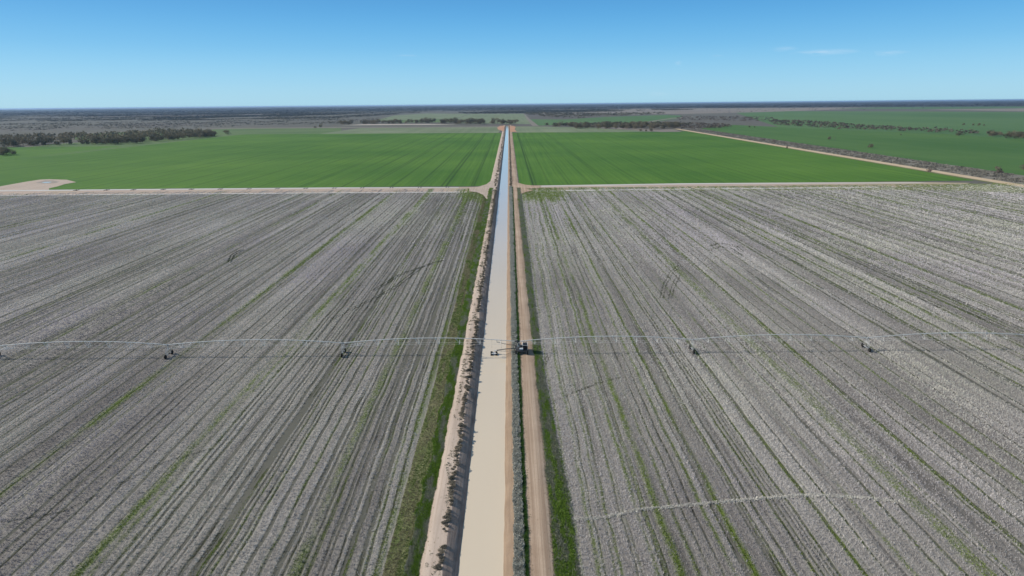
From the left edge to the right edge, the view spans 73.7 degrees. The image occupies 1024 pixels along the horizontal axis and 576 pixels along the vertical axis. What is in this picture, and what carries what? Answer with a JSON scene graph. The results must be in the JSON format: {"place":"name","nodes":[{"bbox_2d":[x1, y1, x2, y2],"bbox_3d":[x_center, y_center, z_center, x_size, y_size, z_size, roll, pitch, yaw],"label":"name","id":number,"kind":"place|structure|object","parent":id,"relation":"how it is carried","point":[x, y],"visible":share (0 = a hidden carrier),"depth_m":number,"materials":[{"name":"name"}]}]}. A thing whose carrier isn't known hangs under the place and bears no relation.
{"place":"outdoors","nodes":[
{"label":"outdoors","id":0,"kind":"place"},
{"bbox_2d":[23,135,233,157],"bbox_3d":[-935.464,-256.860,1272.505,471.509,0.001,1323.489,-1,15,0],"label":"crop field","id":1,"kind":"structure","parent":0,"point":[145,142],"depth_m":1453.12,"materials":[{"name":"green plant"}]},
{"bbox_2d":[31,137,43,144],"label":"tree","id":2,"kind":"object","parent":1,"relation":"on","point":[38,140],"visible":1,"depth_m":1396.03,"materials":[{"name":"green plant"}]},
{"bbox_2d":[51,140,61,144],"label":"tree","id":3,"kind":"object","parent":1,"relation":"on","point":[56,142],"visible":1,"depth_m":1407.27,"materials":[{"name":"green plant"}]},
{"bbox_2d":[100,137,108,143],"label":"tree","id":4,"kind":"object","parent":1,"relation":"on","point":[105,141],"visible":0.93,"depth_m":1440.08,"materials":[{"name":"green plant"}]},
{"bbox_2d":[108,138,120,143],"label":"tree","id":5,"kind":"object","parent":1,"relation":"on","point":[112,141],"visible":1,"depth_m":1428.37,"materials":[{"name":"green plant"}]},
{"bbox_2d":[123,136,131,141],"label":"tree","id":6,"kind":"object","parent":1,"relation":"on","point":[127,139],"visible":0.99,"depth_m":1447.64,"materials":[{"name":"green plant"}]},
{"bbox_2d":[165,133,175,139],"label":"tree","id":7,"kind":"object","parent":1,"relation":"on","point":[172,137],"visible":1,"depth_m":1596.50,"materials":[{"name":"green plant"}]},
{"bbox_2d":[75,128,340,140],"bbox_3d":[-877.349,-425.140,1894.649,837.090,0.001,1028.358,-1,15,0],"label":"crop field","id":8,"kind":"structure","parent":0,"point":[279,131],"depth_m":2110.40,"materials":[{"name":"green plant"}]},
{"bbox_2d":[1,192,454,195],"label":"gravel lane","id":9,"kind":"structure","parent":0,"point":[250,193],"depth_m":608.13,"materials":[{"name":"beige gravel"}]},
{"bbox_2d":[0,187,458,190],"bbox_3d":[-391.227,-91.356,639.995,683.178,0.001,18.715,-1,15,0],"label":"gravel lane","id":10,"kind":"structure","parent":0,"point":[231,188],"depth_m":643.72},
{"bbox_2d":[0,187,470,194],"bbox_3d":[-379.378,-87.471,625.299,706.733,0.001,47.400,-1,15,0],"label":"dirt road","id":11,"kind":"structure","parent":0,"point":[214,190],"depth_m":628.66,"materials":[{"name":"beige soil"}]},
{"bbox_2d":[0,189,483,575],"bbox_3d":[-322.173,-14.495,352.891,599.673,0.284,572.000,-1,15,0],"label":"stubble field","id":12,"kind":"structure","parent":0,"point":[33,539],"depth_m":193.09,"materials":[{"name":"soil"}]},
{"bbox_2d":[1,243,743,522],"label":"crushed stubble","id":13,"kind":"object","parent":12,"relation":"on","point":[412,275],"visible":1,"depth_m":292.11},
{"bbox_2d":[0,133,501,189],"bbox_3d":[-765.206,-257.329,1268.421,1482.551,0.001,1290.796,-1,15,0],"label":"crop field","id":14,"kind":"structure","parent":0,"point":[339,160],"depth_m":940.89,"materials":[{"name":"green plant"}]},
{"bbox_2d":[0,140,9,146],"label":"tree","id":15,"kind":"object","parent":14,"relation":"on","point":[2,143],"visible":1,"depth_m":1362.69,"materials":[{"name":"green plant"}]},
{"bbox_2d":[87,126,498,133],"bbox_3d":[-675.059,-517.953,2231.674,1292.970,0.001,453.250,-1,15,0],"label":"path","id":16,"kind":"structure","parent":0,"point":[332,127],"depth_m":2391.95,"materials":[{"name":"soil"}]},
{"bbox_2d":[361,124,449,124],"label":"clay pan","id":17,"kind":"object","parent":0,"point":[405,124],"visible":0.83,"depth_m":2703.69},
{"bbox_2d":[322,127,499,133],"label":"crop field","id":18,"kind":"structure","parent":0,"point":[429,130],"depth_m":2049.87,"materials":[{"name":"green plant"}]},
{"bbox_2d":[381,119,456,122],"bbox_3d":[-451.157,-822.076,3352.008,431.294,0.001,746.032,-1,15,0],"label":"crop field","id":19,"kind":"structure","parent":0,"point":[436,120],"depth_m":3315.56,"materials":[{"name":"green plant"}]},
{"bbox_2d":[379,113,467,120],"bbox_3d":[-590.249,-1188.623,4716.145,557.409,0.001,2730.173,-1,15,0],"label":"crop field","id":20,"kind":"structure","parent":0,"point":[423,116],"depth_m":4444.71,"materials":[{"name":"green plant"}]},
{"bbox_2d":[419,125,505,575],"bbox_3d":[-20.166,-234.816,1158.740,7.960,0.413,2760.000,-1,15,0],"label":"dirt track","id":21,"kind":"structure","parent":0,"point":[436,539],"depth_m":153.13,"materials":[{"name":"soil"}]},
{"bbox_2d":[433,565,442,570],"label":"bush","id":22,"kind":"object","parent":21,"relation":"on","point":[438,567],"visible":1,"depth_m":113.60,"materials":[{"name":"green plant"}]},
{"bbox_2d":[442,127,505,575],"bbox_3d":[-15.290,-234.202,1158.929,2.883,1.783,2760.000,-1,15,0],"label":"canal bank","id":23,"kind":"structure","parent":0,"point":[452,551],"depth_m":156.83,"materials":[{"name":"soil"}]},
{"bbox_2d":[490,125,512,224],"bbox_3d":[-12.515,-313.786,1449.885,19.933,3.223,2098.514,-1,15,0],"label":"bank scrub","id":24,"kind":"object","parent":23,"relation":"on","point":[494,203],"visible":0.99,"depth_m":734.16,"materials":[{"name":"green plant"}]},
{"bbox_2d":[458,126,507,575],"bbox_3d":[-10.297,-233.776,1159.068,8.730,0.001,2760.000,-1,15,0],"label":"water","id":25,"kind":"structure","parent":0,"point":[482,548],"depth_m":160.11,"materials":[{"name":"beige liquid"}]},
{"bbox_2d":[457,114,529,123],"bbox_3d":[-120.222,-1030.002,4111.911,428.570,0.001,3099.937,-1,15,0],"label":"crop field","id":26,"kind":"structure","parent":0,"point":[521,118],"depth_m":3929.55,"materials":[{"name":"green plant"}]},
{"bbox_2d":[503,126,514,575],"bbox_3d":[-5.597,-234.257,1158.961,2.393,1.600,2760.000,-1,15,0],"label":"canal bank","id":27,"kind":"structure","parent":0,"point":[509,519],"depth_m":155.84,"materials":[{"name":"beige soil"}]},
{"bbox_2d":[0,100,1023,575],"bbox_3d":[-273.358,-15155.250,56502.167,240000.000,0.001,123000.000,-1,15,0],"label":"ground","id":28,"kind":"structure","parent":0,"point":[188,124],"depth_m":243.96,"materials":[{"name":"soil"}]},
{"bbox_2d":[9,139,17,145],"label":"tree","id":29,"kind":"object","parent":28,"relation":"on","point":[12,142],"visible":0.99,"depth_m":1384.74,"materials":[{"name":"green plant"}]},
{"bbox_2d":[0,179,73,189],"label":"sandy pad","id":30,"kind":"object","parent":28,"relation":"on","point":[31,185],"visible":1,"depth_m":686.95,"materials":[{"name":"sand"}]},
{"bbox_2d":[37,180,58,183],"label":"damp clay","id":31,"kind":"structure","parent":30,"relation":"on","point":[51,181],"depth_m":722.20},
{"bbox_2d":[0,127,211,141],"bbox_3d":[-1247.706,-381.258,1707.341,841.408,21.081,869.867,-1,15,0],"label":"distant wood","id":32,"kind":"object","parent":28,"relation":"on","point":[129,133],"visible":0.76,"depth_m":1718.69,"materials":[{"name":"green plant"}]},
{"bbox_2d":[0,118,386,130],"bbox_3d":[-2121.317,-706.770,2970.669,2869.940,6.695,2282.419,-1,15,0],"label":"scrubland","id":33,"kind":"structure","parent":28,"relation":"on","point":[117,123],"depth_m":3081.26,"materials":[{"name":"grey plant"}]},
{"bbox_2d":[0,110,430,121],"bbox_3d":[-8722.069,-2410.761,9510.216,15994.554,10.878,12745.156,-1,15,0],"label":"scrubland","id":34,"kind":"structure","parent":28,"relation":"on","point":[128,118],"depth_m":5146.91,"materials":[{"name":"green plant"}]},
{"bbox_2d":[52,109,607,117],"bbox_3d":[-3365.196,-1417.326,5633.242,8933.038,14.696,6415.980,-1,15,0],"label":"distant forest","id":35,"kind":"object","parent":28,"relation":"on","point":[273,114],"visible":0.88,"depth_m":6506.50,"materials":[{"name":"green plant"}]},
{"bbox_2d":[383,188,492,575],"bbox_3d":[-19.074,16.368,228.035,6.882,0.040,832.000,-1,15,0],"label":"grass verge","id":36,"kind":"object","parent":28,"relation":"on","point":[410,526],"depth_m":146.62,"materials":[{"name":"plant"}]},
{"bbox_2d":[469,180,494,207],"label":"sandy flare","id":37,"kind":"object","parent":28,"relation":"on","point":[482,189],"visible":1,"depth_m":619.33,"materials":[{"name":"sand"}]},
{"bbox_2d":[0,183,1023,575],"bbox_3d":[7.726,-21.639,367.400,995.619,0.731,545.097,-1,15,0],"label":"weeds","id":38,"kind":"object","parent":28,"relation":"on","point":[300,565],"visible":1,"depth_m":223.56,"materials":[{"name":"green plant"}]},
{"bbox_2d":[526,112,691,125],"bbox_3d":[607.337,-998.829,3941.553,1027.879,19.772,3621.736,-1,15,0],"label":"distant wood","id":39,"kind":"object","parent":28,"relation":"on","point":[585,114],"visible":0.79,"depth_m":4129.33,"materials":[{"name":"green plant"}]},
{"bbox_2d":[673,115,977,133],"bbox_3d":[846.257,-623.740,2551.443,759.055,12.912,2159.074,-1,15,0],"label":"distant wood","id":40,"kind":"object","parent":28,"relation":"on","point":[698,125],"visible":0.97,"depth_m":2114.04,"materials":[{"name":"green plant"}]},
{"bbox_2d":[738,111,1023,139],"bbox_3d":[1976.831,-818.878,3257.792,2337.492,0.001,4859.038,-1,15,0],"label":"pasture","id":41,"kind":"structure","parent":28,"relation":"on","point":[1003,122],"depth_m":2676.83,"materials":[{"name":"green plant"}]},
{"bbox_2d":[0,100,1023,115],"bbox_3d":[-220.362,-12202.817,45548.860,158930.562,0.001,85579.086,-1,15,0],"label":"forest floor","id":42,"kind":"structure","parent":0,"point":[1012,105],"depth_m":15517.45,"materials":[{"name":"green plant"}]},
{"bbox_2d":[458,109,693,112],"bbox_3d":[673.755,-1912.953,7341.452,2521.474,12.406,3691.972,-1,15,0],"label":"scrubland","id":43,"kind":"structure","parent":42,"relation":"on","point":[558,111],"depth_m":6590.66,"materials":[{"name":"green plant"}]},
{"bbox_2d":[0,0,1023,108],"label":"sky","id":44,"kind":"structure","parent":0,"point":[55,54],"materials":[{"name":"blue"}]},
{"bbox_2d":[510,126,516,131],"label":"clay heap","id":45,"kind":"object","parent":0,"point":[512,128],"visible":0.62,"depth_m":2063.79,"materials":[{"name":"brown soil"}]},
{"bbox_2d":[509,135,527,573],"bbox_3d":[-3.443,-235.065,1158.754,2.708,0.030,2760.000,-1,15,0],"label":"shrub bed","id":46,"kind":"object","parent":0,"point":[517,356],"visible":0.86,"depth_m":185.22,"materials":[{"name":"plant"}]},
{"bbox_2d":[509,186,529,575],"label":"saltbush strip","id":47,"kind":"object","parent":46,"relation":"on","point":[520,558],"visible":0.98,"depth_m":157.88,"materials":[{"name":"green plant"}]},
{"bbox_2d":[512,179,539,199],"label":"sandy flare","id":48,"kind":"object","parent":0,"point":[523,189],"visible":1,"depth_m":630.29,"materials":[{"name":"sand"}]},
{"bbox_2d":[524,114,537,125],"bbox_3d":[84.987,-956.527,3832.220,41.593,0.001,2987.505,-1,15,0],"label":"path","id":49,"kind":"structure","parent":0,"point":[532,123],"depth_m":2825.43,"materials":[{"name":"soil"}]},
{"bbox_2d":[510,125,555,575],"bbox_3d":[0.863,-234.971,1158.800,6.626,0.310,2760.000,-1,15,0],"label":"dirt road","id":50,"kind":"structure","parent":0,"point":[540,546],"depth_m":155.44,"materials":[{"name":"soil"}]},
{"bbox_2d":[425,188,555,575],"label":"track weeds","id":51,"kind":"object","parent":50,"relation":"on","point":[485,249],"visible":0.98,"depth_m":201.44,"materials":[{"name":"green plant"}]},
{"bbox_2d":[516,187,580,575],"bbox_3d":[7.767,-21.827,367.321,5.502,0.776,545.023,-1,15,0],"label":"verge grass","id":52,"kind":"structure","parent":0,"point":[540,372],"depth_m":148.94,"materials":[{"name":"green plant"}]},
{"bbox_2d":[515,126,652,131],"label":"crop field","id":53,"kind":"structure","parent":0,"point":[546,129],"depth_m":2004.86,"materials":[{"name":"green plant"}]},
{"bbox_2d":[531,115,679,125],"bbox_3d":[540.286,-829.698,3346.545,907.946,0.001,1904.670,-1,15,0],"label":"crop field","id":54,"kind":"structure","parent":0,"point":[629,119],"depth_m":3220.30,"materials":[{"name":"green plant"}]},
{"bbox_2d":[601,127,680,131],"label":"crop field","id":55,"kind":"structure","parent":0,"point":[660,130],"depth_m":1969.12,"materials":[{"name":"green plant"}]},
{"bbox_2d":[542,107,869,113],"bbox_3d":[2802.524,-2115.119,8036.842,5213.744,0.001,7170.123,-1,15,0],"label":"dry plain","id":56,"kind":"structure","parent":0,"point":[716,110],"depth_m":6266.75,"materials":[{"name":"soil"}]},
{"bbox_2d":[707,106,923,112],"bbox_3d":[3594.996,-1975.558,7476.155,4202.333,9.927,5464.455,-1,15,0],"label":"scrubland","id":57,"kind":"structure","parent":56,"relation":"on","point":[779,108],"depth_m":6610.20,"materials":[{"name":"green plant"}]},
{"bbox_2d":[552,187,876,190],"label":"gravel lane","id":58,"kind":"structure","parent":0,"point":[710,188],"depth_m":610.32,"materials":[{"name":"beige gravel"}]},
{"bbox_2d":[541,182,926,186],"bbox_3d":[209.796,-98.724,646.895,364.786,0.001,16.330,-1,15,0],"label":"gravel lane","id":59,"kind":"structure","parent":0,"point":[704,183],"depth_m":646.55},
{"bbox_2d":[512,131,973,184],"bbox_3d":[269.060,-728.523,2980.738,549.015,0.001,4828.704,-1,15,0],"label":"crop field","id":60,"kind":"structure","parent":0,"point":[571,158],"depth_m":874.49,"materials":[{"name":"green plant"}]},
{"bbox_2d":[531,182,967,189],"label":"dirt road","id":61,"kind":"structure","parent":0,"point":[781,185],"depth_m":636.36,"materials":[{"name":"beige soil"}]},
{"bbox_2d":[521,183,1023,575],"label":"stubble field","id":62,"kind":"structure","parent":0,"point":[625,523],"depth_m":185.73,"materials":[{"name":"soil"}]},
{"bbox_2d":[0,332,1023,358],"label":"irrigation machine","id":63,"kind":"object","parent":62,"relation":"on","point":[523,347],"visible":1,"depth_m":211.51,"materials":[{"name":"metal"}]},
{"bbox_2d":[573,493,907,520],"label":"flattened straw","id":64,"kind":"object","parent":62,"relation":"on","point":[704,503],"visible":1,"depth_m":132.22,"materials":[{"name":"beige plant"}]},
{"bbox_2d":[533,184,1023,192],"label":"grass verge","id":65,"kind":"object","parent":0,"point":[947,187],"depth_m":601.29,"materials":[{"name":"soil"}]},
{"bbox_2d":[676,129,1023,187],"bbox_3d":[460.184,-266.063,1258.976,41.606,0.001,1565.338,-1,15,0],"label":"grass verge","id":66,"kind":"object","parent":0,"point":[871,162],"depth_m":828.18,"materials":[{"name":"plant"}]},
{"bbox_2d":[678,129,1023,186],"bbox_3d":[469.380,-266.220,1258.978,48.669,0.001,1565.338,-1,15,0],"label":"dirt road","id":67,"kind":"structure","parent":0,"point":[972,177],"depth_m":839.75,"materials":[{"name":"beige soil"}]},
{"bbox_2d":[683,129,1023,184],"bbox_3d":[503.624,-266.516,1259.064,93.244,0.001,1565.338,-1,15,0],"label":"scrub strip","id":68,"kind":"object","parent":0,"point":[1012,176],"visible":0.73,"depth_m":838.98,"materials":[{"name":"green plant"}]},
{"bbox_2d":[688,128,1023,182],"bbox_3d":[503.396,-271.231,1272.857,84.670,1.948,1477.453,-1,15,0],"label":"roadside scrub","id":69,"kind":"object","parent":68,"relation":"on","point":[981,173],"visible":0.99,"depth_m":888.72,"materials":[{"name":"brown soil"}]},
{"bbox_2d":[995,166,1002,172],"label":"bush","id":70,"kind":"object","parent":68,"relation":"on","point":[1000,171],"visible":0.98,"depth_m":716.74,"materials":[{"name":"green plant"}]},
{"bbox_2d":[700,125,1023,174],"bbox_3d":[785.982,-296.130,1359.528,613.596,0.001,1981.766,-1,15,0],"label":"pasture","id":71,"kind":"structure","parent":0,"point":[1006,155],"depth_m":1210.37,"materials":[{"name":"green plant"}]},
{"bbox_2d":[835,106,1023,108],"bbox_3d":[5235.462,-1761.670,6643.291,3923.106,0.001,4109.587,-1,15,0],"label":"pasture","id":72,"kind":"structure","parent":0,"point":[931,107],"depth_m":6713.80,"materials":[{"name":"green plant"}]},
{"bbox_2d":[926,108,1023,110],"bbox_3d":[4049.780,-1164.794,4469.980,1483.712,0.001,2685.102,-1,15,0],"label":"dry plain","id":73,"kind":"structure","parent":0,"point":[1019,109],"depth_m":5304.61,"materials":[{"name":"soil"}]}
]}

